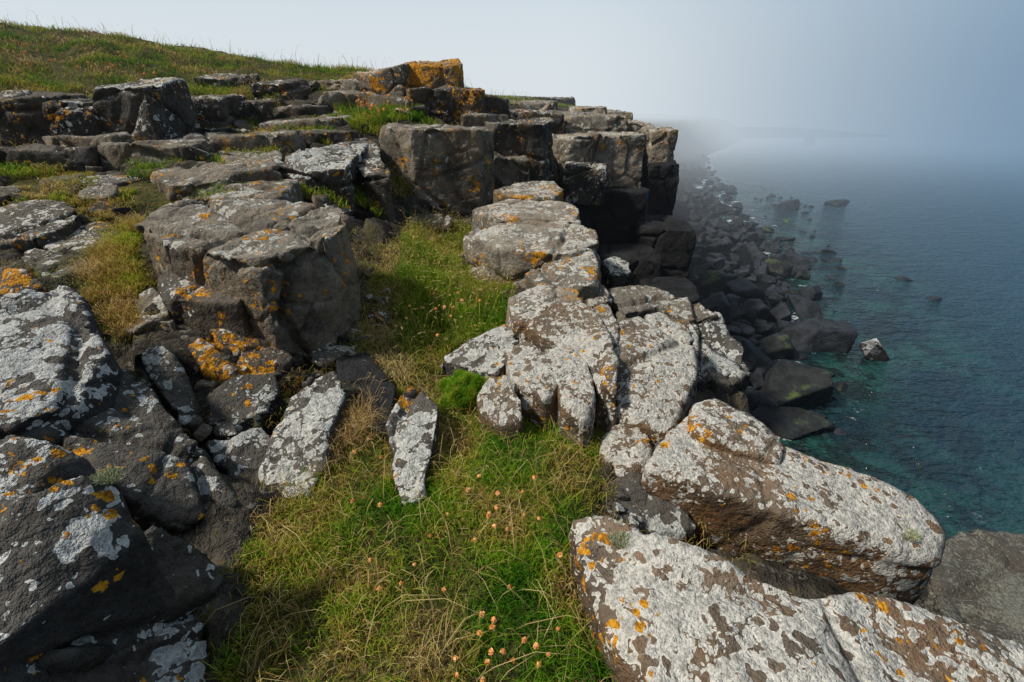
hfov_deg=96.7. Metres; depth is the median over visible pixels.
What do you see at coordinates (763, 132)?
headland
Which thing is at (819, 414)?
beach boulder
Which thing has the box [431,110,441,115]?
stone
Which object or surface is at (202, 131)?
rock block
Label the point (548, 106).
stone
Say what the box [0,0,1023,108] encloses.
sky
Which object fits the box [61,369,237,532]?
rock slab
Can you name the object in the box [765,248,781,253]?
beach boulder
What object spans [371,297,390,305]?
stone
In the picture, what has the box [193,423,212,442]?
stone
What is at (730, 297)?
beach boulder
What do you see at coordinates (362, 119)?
ledge grass
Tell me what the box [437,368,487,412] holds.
plant cushion
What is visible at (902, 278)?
beach boulder
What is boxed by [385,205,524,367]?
tall grass
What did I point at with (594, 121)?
rock block
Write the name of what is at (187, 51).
hill grass
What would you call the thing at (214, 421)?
stone
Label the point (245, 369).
stone
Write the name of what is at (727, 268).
beach boulder
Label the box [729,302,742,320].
beach boulder
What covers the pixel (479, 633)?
thrift flower
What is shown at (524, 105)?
stone
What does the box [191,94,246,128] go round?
rock block
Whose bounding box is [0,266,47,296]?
rock
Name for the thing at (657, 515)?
rock
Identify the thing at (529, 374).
rock
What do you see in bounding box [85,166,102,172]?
stone
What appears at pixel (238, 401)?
rock slab
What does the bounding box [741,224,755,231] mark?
beach boulder
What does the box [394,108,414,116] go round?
stone
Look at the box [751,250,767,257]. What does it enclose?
beach boulder
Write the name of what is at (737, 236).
beach boulder
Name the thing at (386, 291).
stone
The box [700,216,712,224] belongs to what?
beach boulder
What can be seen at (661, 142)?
rock block
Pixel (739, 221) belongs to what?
beach boulder
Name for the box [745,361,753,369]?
beach boulder
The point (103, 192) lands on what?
stone
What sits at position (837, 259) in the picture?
beach boulder
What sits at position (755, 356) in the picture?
beach boulder
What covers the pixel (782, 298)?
beach boulder
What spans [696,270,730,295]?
beach boulder
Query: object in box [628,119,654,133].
rock block
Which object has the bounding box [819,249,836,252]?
beach boulder
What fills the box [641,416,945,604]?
rock slab
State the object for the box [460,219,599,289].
rock ledge
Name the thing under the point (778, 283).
beach boulder
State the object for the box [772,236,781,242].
beach boulder
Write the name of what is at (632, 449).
rock
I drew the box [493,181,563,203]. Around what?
rock ledge
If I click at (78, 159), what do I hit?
rock block
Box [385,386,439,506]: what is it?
rock
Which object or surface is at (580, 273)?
rock ledge
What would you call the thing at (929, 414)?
sea
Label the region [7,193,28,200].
stone
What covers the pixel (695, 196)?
beach boulder
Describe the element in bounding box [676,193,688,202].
beach boulder
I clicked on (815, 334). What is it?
beach boulder
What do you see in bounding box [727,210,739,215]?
beach boulder
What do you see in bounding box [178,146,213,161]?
stone
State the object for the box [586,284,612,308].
rock
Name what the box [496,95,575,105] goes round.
rock block
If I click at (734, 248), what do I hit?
beach boulder
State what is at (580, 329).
rock
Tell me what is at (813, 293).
beach boulder
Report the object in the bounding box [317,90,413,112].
rock block
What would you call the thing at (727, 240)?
beach boulder
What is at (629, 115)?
rock block
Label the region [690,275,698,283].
beach boulder
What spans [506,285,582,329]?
rock
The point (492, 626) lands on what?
thrift flower
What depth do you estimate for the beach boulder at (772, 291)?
15.36 m
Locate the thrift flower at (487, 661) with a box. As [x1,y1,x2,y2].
[482,659,489,676]
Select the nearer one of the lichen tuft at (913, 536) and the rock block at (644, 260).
the lichen tuft at (913, 536)
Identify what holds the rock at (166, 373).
on the ground at (216, 531)
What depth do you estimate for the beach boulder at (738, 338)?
11.68 m
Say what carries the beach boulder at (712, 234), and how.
on the ground at (216, 531)
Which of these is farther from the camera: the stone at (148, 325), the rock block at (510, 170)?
the rock block at (510, 170)
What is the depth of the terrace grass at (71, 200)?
5.18 m
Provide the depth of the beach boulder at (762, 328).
12.69 m
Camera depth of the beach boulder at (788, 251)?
19.80 m
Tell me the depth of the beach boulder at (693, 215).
24.77 m
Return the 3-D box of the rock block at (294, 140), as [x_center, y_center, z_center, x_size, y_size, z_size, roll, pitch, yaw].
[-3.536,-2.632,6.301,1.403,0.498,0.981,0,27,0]
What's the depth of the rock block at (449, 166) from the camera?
6.40 m
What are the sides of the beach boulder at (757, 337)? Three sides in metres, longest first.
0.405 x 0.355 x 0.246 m
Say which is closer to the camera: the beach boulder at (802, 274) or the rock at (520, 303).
the rock at (520, 303)
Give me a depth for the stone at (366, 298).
3.69 m
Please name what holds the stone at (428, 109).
on the ground at (216, 531)
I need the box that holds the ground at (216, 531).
[0,23,849,681]
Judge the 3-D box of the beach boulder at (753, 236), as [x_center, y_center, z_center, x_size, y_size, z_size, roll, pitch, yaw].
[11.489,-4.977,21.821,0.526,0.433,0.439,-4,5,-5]
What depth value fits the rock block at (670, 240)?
9.33 m
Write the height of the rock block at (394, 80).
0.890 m
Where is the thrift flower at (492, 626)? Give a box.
[489,623,499,640]
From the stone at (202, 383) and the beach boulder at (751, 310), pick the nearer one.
the stone at (202, 383)
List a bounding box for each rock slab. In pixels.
[21,221,123,276]
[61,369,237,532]
[205,373,285,439]
[336,352,397,443]
[357,139,396,223]
[569,515,1023,681]
[608,285,717,325]
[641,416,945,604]
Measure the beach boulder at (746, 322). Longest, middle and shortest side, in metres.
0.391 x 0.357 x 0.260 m
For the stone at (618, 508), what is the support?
on the rock at (657, 515)
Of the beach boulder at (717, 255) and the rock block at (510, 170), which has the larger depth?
the beach boulder at (717, 255)
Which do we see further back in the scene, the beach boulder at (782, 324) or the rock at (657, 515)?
the beach boulder at (782, 324)
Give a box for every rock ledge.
[188,328,309,397]
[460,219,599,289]
[471,199,580,230]
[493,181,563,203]
[525,250,600,303]
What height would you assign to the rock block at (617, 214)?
4.967 m
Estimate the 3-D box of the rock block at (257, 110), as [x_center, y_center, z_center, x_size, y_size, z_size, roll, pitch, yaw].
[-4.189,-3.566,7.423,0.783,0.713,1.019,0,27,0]
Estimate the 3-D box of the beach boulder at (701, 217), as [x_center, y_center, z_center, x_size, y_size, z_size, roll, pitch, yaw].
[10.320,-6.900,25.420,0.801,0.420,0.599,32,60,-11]
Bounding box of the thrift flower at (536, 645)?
[533,642,539,652]
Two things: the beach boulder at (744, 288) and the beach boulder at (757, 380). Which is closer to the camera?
the beach boulder at (757, 380)
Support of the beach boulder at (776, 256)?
on the ground at (216, 531)
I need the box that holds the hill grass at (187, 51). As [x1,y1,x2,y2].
[0,8,574,107]
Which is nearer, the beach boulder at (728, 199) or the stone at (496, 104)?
the stone at (496, 104)
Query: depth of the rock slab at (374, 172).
5.41 m
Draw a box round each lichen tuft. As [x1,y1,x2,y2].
[86,464,127,485]
[607,529,632,547]
[900,526,921,541]
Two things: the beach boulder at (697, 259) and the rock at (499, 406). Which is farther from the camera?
the beach boulder at (697, 259)
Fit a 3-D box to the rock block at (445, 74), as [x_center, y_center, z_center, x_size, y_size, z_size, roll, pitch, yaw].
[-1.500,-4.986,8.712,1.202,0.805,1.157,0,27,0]
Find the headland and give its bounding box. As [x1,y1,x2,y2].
[734,127,887,137]
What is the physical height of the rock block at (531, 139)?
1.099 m
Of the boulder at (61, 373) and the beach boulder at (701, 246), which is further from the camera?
the beach boulder at (701, 246)
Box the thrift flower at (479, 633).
[477,630,481,656]
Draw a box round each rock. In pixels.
[0,199,81,252]
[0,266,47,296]
[0,435,97,499]
[34,526,225,681]
[134,285,176,332]
[141,342,209,439]
[205,428,270,476]
[301,339,357,372]
[385,386,439,506]
[407,214,453,234]
[440,326,518,385]
[477,375,522,440]
[504,340,557,430]
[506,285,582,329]
[511,302,618,433]
[546,345,595,448]
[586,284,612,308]
[593,304,618,347]
[599,424,653,477]
[600,257,630,288]
[601,472,696,544]
[687,398,783,464]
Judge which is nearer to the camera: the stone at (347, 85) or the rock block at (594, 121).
the stone at (347, 85)
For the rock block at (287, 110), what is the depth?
7.23 m
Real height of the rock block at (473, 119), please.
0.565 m
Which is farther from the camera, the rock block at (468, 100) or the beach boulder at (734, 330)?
the beach boulder at (734, 330)
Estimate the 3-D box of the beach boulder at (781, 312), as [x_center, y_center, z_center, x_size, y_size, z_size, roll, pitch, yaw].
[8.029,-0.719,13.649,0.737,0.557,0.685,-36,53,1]
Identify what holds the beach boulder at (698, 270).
on the ground at (216, 531)
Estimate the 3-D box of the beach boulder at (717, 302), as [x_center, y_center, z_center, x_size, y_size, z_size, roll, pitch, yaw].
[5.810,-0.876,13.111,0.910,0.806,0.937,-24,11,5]
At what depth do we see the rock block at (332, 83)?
8.45 m
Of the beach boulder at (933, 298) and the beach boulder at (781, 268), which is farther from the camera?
the beach boulder at (781, 268)
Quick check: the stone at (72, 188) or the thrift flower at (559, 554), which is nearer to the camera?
the thrift flower at (559, 554)
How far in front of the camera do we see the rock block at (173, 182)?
4.72 m
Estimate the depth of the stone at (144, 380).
2.52 m
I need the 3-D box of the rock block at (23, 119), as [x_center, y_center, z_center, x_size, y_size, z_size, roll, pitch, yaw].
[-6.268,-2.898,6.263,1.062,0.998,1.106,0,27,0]
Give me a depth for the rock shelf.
3.75 m
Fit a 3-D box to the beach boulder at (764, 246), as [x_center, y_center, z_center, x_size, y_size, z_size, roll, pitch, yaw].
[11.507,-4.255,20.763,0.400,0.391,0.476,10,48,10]
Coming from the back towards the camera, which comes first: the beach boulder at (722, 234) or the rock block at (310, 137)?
the beach boulder at (722, 234)
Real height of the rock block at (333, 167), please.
0.732 m
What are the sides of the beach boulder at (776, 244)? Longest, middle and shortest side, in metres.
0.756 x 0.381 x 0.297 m
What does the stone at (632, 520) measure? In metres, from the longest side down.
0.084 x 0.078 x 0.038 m
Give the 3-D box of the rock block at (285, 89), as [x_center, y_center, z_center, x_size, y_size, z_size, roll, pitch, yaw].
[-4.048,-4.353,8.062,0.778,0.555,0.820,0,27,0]
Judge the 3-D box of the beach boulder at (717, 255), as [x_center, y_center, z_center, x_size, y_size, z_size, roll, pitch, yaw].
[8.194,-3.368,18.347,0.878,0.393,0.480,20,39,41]
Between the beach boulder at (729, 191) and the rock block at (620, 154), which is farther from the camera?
the beach boulder at (729, 191)
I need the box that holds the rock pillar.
[614,310,698,449]
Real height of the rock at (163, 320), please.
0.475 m
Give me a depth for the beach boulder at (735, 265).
17.78 m
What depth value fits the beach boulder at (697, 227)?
21.65 m
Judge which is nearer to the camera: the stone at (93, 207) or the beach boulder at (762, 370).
the stone at (93, 207)
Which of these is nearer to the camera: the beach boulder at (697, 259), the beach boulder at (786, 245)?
the beach boulder at (697, 259)
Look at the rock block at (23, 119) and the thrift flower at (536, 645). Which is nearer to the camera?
the thrift flower at (536, 645)
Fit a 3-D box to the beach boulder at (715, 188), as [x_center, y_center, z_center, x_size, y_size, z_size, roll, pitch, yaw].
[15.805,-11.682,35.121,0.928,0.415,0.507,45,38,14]
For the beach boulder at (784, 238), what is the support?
in the sea
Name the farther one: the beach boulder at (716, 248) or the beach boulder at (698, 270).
the beach boulder at (716, 248)
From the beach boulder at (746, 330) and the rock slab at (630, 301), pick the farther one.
the beach boulder at (746, 330)
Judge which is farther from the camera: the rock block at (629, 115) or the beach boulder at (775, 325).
the rock block at (629, 115)
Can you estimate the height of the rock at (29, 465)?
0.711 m
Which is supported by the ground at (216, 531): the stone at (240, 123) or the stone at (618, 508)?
the stone at (240, 123)
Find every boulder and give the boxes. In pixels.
[0,285,122,446]
[0,476,175,681]
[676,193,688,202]
[679,163,685,168]
[689,212,698,219]
[689,222,702,235]
[690,208,703,219]
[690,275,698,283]
[691,193,701,199]
[691,255,705,263]
[692,263,717,274]
[694,244,706,252]
[696,232,707,241]
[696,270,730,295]
[697,238,702,243]
[700,210,708,216]
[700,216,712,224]
[701,292,731,323]
[704,180,713,185]
[704,253,725,259]
[704,258,724,269]
[705,212,716,218]
[706,230,717,237]
[706,236,715,244]
[707,244,722,252]
[708,218,729,231]
[710,240,729,251]
[711,185,720,191]
[715,206,729,213]
[715,231,734,240]
[720,185,728,189]
[722,197,730,201]
[722,236,732,246]
[722,264,732,273]
[722,278,765,298]
[725,188,737,194]
[725,293,741,303]
[726,321,754,336]
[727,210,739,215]
[727,325,740,335]
[728,274,737,280]
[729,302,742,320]
[730,246,738,251]
[730,253,738,261]
[730,262,740,267]
[731,335,750,342]
[732,202,742,208]
[732,233,742,241]
[733,266,751,277]
[734,217,742,226]
[736,319,751,325]
[739,213,750,218]
[739,233,748,242]
[739,299,769,322]
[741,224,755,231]
[741,339,774,372]
[743,243,753,249]
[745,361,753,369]
[745,389,778,409]
[746,273,758,281]
[747,246,758,253]
[748,232,758,240]
[748,334,761,340]
[750,371,763,389]
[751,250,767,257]
[751,255,767,262]
[751,406,834,438]
[752,323,773,334]
[753,259,760,268]
[753,367,765,375]
[754,263,768,277]
[754,318,766,324]
[757,333,794,359]
[758,234,765,239]
[759,241,768,250]
[759,359,833,407]
[761,226,773,232]
[762,274,778,282]
[763,258,792,278]
[763,286,783,296]
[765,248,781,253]
[766,328,775,334]
[767,296,779,305]
[768,302,791,322]
[768,322,776,328]
[769,253,780,258]
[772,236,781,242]
[772,242,780,247]
[773,294,786,302]
[774,199,799,209]
[774,280,781,285]
[777,320,794,329]
[779,317,857,352]
[780,236,795,240]
[780,254,810,270]
[782,241,791,248]
[783,248,796,253]
[786,288,801,295]
[787,295,821,318]
[793,269,810,279]
[794,353,806,360]
[797,285,822,300]
[809,410,826,418]
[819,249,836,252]
[824,199,849,206]
[831,258,841,261]
[833,281,844,286]
[833,427,845,434]
[834,381,846,393]
[859,338,889,360]
[894,275,912,280]
[926,296,941,300]
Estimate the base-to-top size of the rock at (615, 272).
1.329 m
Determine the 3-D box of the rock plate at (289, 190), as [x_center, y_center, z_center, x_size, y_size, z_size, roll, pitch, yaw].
[-2.618,-1.363,4.603,1.285,0.473,0.974,14,31,26]
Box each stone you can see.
[0,186,23,206]
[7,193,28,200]
[59,185,85,196]
[77,185,118,202]
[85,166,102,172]
[87,201,116,214]
[100,157,109,170]
[111,207,130,215]
[126,319,155,337]
[138,374,150,385]
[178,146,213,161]
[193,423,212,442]
[194,379,216,388]
[208,418,225,425]
[213,421,239,440]
[234,119,251,130]
[241,366,249,372]
[255,408,272,418]
[268,83,280,98]
[268,109,288,118]
[294,85,311,95]
[307,80,320,90]
[339,79,361,91]
[351,325,361,335]
[358,335,372,340]
[360,294,372,301]
[367,313,384,326]
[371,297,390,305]
[374,311,388,325]
[378,288,390,294]
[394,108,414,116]
[408,104,429,118]
[414,103,430,112]
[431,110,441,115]
[485,94,510,117]
[520,102,531,109]
[539,102,552,110]
[612,488,629,501]
[612,502,624,513]
[622,514,639,527]
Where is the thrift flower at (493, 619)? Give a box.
[491,616,496,624]
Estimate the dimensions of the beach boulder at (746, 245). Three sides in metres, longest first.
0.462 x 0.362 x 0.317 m
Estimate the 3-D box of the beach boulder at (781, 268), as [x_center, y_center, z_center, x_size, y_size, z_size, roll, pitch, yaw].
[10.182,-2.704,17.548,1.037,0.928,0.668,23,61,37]
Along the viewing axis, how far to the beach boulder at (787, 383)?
9.79 m
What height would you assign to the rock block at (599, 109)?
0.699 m
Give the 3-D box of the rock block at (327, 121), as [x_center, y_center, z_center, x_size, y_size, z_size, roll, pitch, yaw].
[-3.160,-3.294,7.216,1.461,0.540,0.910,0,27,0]
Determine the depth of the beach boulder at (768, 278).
16.73 m
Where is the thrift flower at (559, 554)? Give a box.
[557,552,562,566]
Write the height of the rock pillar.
0.921 m
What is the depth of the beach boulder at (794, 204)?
28.88 m
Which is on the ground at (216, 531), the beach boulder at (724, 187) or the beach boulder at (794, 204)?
the beach boulder at (724, 187)
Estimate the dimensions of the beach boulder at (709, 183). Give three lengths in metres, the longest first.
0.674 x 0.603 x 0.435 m
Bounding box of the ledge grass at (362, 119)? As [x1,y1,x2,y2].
[344,102,424,129]
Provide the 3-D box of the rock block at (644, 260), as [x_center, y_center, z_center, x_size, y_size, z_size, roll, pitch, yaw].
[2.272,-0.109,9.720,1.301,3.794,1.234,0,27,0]
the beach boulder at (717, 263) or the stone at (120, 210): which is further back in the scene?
the beach boulder at (717, 263)
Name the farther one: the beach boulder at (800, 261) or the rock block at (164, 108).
the beach boulder at (800, 261)
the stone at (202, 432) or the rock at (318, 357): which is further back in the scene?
the rock at (318, 357)
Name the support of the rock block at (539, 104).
on the ground at (216, 531)
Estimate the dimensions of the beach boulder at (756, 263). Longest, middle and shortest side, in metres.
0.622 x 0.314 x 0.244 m
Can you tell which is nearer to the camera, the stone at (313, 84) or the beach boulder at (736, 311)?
the stone at (313, 84)
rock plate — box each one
[37,170,148,187]
[176,178,303,205]
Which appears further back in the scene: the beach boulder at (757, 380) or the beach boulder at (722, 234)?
the beach boulder at (722, 234)
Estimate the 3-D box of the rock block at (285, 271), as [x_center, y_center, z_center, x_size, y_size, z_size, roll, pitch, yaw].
[-1.902,-0.474,3.506,1.766,1.139,1.185,11,29,20]
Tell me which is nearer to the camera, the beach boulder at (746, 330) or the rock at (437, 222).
the rock at (437, 222)
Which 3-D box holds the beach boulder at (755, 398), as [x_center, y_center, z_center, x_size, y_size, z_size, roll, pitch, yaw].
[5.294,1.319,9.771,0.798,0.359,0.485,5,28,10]
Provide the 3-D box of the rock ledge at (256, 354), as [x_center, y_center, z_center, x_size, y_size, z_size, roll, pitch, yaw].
[-1.626,0.207,2.862,0.627,0.526,0.465,-15,31,-26]
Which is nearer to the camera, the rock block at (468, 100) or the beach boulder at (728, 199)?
the rock block at (468, 100)
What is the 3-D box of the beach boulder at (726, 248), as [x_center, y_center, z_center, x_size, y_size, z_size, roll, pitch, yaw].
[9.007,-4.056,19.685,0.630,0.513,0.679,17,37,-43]
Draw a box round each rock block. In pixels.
[0,89,88,145]
[0,143,105,173]
[42,98,105,135]
[42,131,149,149]
[92,77,200,139]
[97,138,216,170]
[135,194,360,367]
[150,149,284,201]
[157,271,252,336]
[182,130,306,151]
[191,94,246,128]
[191,127,251,135]
[193,73,259,86]
[238,98,284,126]
[251,78,306,99]
[259,114,350,129]
[270,105,294,118]
[272,137,368,214]
[278,129,356,148]
[291,104,329,117]
[317,78,362,91]
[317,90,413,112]
[355,62,410,96]
[379,122,494,218]
[405,58,463,88]
[406,87,454,123]
[448,87,485,124]
[460,113,508,126]
[484,117,554,180]
[494,154,529,185]
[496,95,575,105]
[510,100,557,109]
[510,109,565,133]
[552,132,593,188]
[555,110,627,132]
[562,161,607,205]
[568,106,606,113]
[570,186,649,245]
[587,131,646,187]
[597,243,660,279]
[607,109,632,119]
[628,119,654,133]
[630,215,695,278]
[640,276,699,303]
[641,126,677,162]
[641,160,678,215]
[687,311,750,396]
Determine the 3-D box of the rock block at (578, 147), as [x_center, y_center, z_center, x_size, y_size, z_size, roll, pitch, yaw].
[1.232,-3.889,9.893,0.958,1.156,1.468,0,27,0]
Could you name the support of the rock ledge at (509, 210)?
on the ground at (216, 531)
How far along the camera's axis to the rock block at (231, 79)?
8.28 m
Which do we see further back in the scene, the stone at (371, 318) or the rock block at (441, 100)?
the rock block at (441, 100)
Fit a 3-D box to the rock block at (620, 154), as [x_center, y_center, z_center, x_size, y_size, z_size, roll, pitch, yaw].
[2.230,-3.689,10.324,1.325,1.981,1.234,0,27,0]
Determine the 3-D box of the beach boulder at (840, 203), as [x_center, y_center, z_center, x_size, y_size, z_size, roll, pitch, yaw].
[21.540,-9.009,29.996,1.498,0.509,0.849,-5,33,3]
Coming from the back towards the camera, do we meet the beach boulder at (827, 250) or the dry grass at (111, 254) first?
the beach boulder at (827, 250)
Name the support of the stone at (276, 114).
on the ground at (216, 531)
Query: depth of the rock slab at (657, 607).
1.48 m
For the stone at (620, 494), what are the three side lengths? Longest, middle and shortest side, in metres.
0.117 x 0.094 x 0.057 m
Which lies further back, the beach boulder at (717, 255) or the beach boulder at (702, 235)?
the beach boulder at (702, 235)
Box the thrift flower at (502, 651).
[500,648,505,658]
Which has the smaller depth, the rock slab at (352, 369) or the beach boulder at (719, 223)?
the rock slab at (352, 369)
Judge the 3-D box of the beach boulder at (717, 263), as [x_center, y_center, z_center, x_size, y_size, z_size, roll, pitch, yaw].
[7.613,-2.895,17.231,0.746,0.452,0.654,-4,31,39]
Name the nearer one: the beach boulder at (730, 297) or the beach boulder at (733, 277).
the beach boulder at (730, 297)
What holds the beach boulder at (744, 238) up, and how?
on the ground at (216, 531)
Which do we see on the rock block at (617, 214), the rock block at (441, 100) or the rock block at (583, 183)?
the rock block at (583, 183)
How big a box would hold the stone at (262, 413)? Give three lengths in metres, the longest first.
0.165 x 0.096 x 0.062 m
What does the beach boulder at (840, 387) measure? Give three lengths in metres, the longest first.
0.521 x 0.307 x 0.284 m
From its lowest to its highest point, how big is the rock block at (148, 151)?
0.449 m
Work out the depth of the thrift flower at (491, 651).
1.46 m
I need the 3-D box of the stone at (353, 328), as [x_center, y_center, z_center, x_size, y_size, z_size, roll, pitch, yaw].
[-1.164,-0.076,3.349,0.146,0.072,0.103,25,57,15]
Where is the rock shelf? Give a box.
[913,529,1023,644]
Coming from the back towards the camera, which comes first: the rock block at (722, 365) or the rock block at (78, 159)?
the rock block at (78, 159)
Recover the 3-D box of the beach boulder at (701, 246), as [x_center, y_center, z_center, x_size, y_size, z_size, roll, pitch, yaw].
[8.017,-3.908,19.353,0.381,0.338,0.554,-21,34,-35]
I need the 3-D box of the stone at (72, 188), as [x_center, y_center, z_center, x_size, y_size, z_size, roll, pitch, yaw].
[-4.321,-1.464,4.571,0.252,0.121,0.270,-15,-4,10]
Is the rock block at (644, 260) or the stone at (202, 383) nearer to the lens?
the stone at (202, 383)
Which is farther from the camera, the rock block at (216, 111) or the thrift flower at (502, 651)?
the rock block at (216, 111)
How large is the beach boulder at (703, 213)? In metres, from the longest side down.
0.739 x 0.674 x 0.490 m
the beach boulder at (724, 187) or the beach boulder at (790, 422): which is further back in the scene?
the beach boulder at (724, 187)
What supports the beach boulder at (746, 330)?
on the ground at (216, 531)
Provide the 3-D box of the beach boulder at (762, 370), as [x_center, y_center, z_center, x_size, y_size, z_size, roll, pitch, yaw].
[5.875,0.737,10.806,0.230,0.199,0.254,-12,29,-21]
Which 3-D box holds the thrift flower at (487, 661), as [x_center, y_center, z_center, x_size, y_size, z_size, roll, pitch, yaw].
[-0.090,1.033,1.435,0.023,0.092,0.020,35,26,19]
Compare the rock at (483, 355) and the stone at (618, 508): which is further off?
the rock at (483, 355)
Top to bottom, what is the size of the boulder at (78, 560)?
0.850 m
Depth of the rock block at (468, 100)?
7.94 m
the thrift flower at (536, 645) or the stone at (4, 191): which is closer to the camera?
the thrift flower at (536, 645)
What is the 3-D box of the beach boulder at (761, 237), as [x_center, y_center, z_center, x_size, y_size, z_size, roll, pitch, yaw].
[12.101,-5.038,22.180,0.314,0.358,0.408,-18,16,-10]
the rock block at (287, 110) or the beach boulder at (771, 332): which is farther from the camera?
the beach boulder at (771, 332)
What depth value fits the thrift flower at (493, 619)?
1.54 m
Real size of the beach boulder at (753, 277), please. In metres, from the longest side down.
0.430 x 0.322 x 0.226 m
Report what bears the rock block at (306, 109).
on the ground at (216, 531)
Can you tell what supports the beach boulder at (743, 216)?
on the ground at (216, 531)
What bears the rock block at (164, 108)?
on the ground at (216, 531)
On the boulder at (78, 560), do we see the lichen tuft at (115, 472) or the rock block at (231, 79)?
the lichen tuft at (115, 472)
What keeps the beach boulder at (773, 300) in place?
on the ground at (216, 531)
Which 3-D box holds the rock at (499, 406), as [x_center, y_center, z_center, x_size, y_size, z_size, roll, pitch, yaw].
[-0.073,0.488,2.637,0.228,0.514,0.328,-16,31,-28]
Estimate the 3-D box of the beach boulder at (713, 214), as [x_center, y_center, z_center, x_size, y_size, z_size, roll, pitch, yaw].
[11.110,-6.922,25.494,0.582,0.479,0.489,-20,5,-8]
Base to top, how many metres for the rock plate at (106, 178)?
0.479 m
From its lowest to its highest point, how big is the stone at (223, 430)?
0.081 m
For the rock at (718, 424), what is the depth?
2.40 m
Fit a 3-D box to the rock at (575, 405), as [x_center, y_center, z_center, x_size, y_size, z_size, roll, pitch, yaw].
[0.361,0.407,2.770,0.269,0.568,0.618,-2,27,-5]
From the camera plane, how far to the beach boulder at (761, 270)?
17.23 m
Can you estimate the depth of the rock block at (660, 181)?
11.15 m
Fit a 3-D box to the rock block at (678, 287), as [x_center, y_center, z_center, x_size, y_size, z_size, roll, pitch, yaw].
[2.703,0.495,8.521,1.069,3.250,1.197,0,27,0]
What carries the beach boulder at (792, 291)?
on the ground at (216, 531)
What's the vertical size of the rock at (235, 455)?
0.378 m
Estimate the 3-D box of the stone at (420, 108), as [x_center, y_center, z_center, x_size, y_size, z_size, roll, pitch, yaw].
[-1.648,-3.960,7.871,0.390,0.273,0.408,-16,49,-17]
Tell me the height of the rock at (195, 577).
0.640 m
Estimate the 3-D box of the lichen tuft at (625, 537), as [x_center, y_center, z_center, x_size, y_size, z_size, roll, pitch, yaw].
[0.411,0.752,1.730,0.116,0.025,0.085,0,27,0]
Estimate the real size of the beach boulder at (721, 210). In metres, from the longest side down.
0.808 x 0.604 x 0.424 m
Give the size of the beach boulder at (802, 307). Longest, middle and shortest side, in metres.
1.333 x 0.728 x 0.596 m
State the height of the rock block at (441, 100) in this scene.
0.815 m
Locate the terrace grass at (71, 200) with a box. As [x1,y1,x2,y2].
[0,72,442,234]
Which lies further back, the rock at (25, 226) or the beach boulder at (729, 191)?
the beach boulder at (729, 191)
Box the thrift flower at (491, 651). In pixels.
[488,647,493,671]
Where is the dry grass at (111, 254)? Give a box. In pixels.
[62,210,161,342]
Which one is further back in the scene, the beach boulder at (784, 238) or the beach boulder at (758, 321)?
the beach boulder at (784, 238)
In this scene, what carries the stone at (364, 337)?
on the ground at (216, 531)
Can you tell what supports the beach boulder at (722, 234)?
on the ground at (216, 531)
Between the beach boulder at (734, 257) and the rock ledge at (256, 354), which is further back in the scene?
the beach boulder at (734, 257)
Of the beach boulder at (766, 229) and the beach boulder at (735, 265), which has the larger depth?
the beach boulder at (766, 229)
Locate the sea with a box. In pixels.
[607,108,1023,539]
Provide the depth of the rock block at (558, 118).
9.83 m
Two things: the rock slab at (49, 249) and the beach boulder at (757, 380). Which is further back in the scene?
the beach boulder at (757, 380)
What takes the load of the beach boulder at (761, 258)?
on the ground at (216, 531)
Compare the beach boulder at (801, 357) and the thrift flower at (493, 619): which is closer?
the thrift flower at (493, 619)
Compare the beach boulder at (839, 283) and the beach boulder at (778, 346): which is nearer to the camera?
the beach boulder at (778, 346)
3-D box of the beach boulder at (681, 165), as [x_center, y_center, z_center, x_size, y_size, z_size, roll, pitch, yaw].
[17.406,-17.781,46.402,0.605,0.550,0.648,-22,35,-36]
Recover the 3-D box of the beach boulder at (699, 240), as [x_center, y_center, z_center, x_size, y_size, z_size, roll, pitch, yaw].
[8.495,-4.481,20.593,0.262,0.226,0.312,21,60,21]
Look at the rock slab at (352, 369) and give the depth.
2.73 m
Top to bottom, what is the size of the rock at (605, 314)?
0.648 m
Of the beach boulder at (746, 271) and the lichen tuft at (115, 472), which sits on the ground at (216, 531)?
the beach boulder at (746, 271)
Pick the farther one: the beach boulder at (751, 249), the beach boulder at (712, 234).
the beach boulder at (712, 234)
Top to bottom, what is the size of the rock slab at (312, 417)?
0.538 m
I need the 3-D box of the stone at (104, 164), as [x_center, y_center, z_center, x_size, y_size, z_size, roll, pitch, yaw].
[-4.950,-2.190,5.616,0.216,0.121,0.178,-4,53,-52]
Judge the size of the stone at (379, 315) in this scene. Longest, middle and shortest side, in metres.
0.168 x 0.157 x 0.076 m
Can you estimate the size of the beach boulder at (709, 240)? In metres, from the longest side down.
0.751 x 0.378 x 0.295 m
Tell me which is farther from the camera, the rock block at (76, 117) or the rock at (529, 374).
the rock block at (76, 117)
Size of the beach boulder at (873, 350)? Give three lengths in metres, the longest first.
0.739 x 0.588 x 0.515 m
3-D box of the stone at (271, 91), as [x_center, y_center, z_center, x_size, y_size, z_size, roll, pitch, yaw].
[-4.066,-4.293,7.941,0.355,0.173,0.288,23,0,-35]
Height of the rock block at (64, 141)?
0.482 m
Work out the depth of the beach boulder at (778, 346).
11.66 m
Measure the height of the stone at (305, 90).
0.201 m
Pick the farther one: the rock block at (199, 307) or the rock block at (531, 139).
the rock block at (531, 139)
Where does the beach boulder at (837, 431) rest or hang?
in the sea

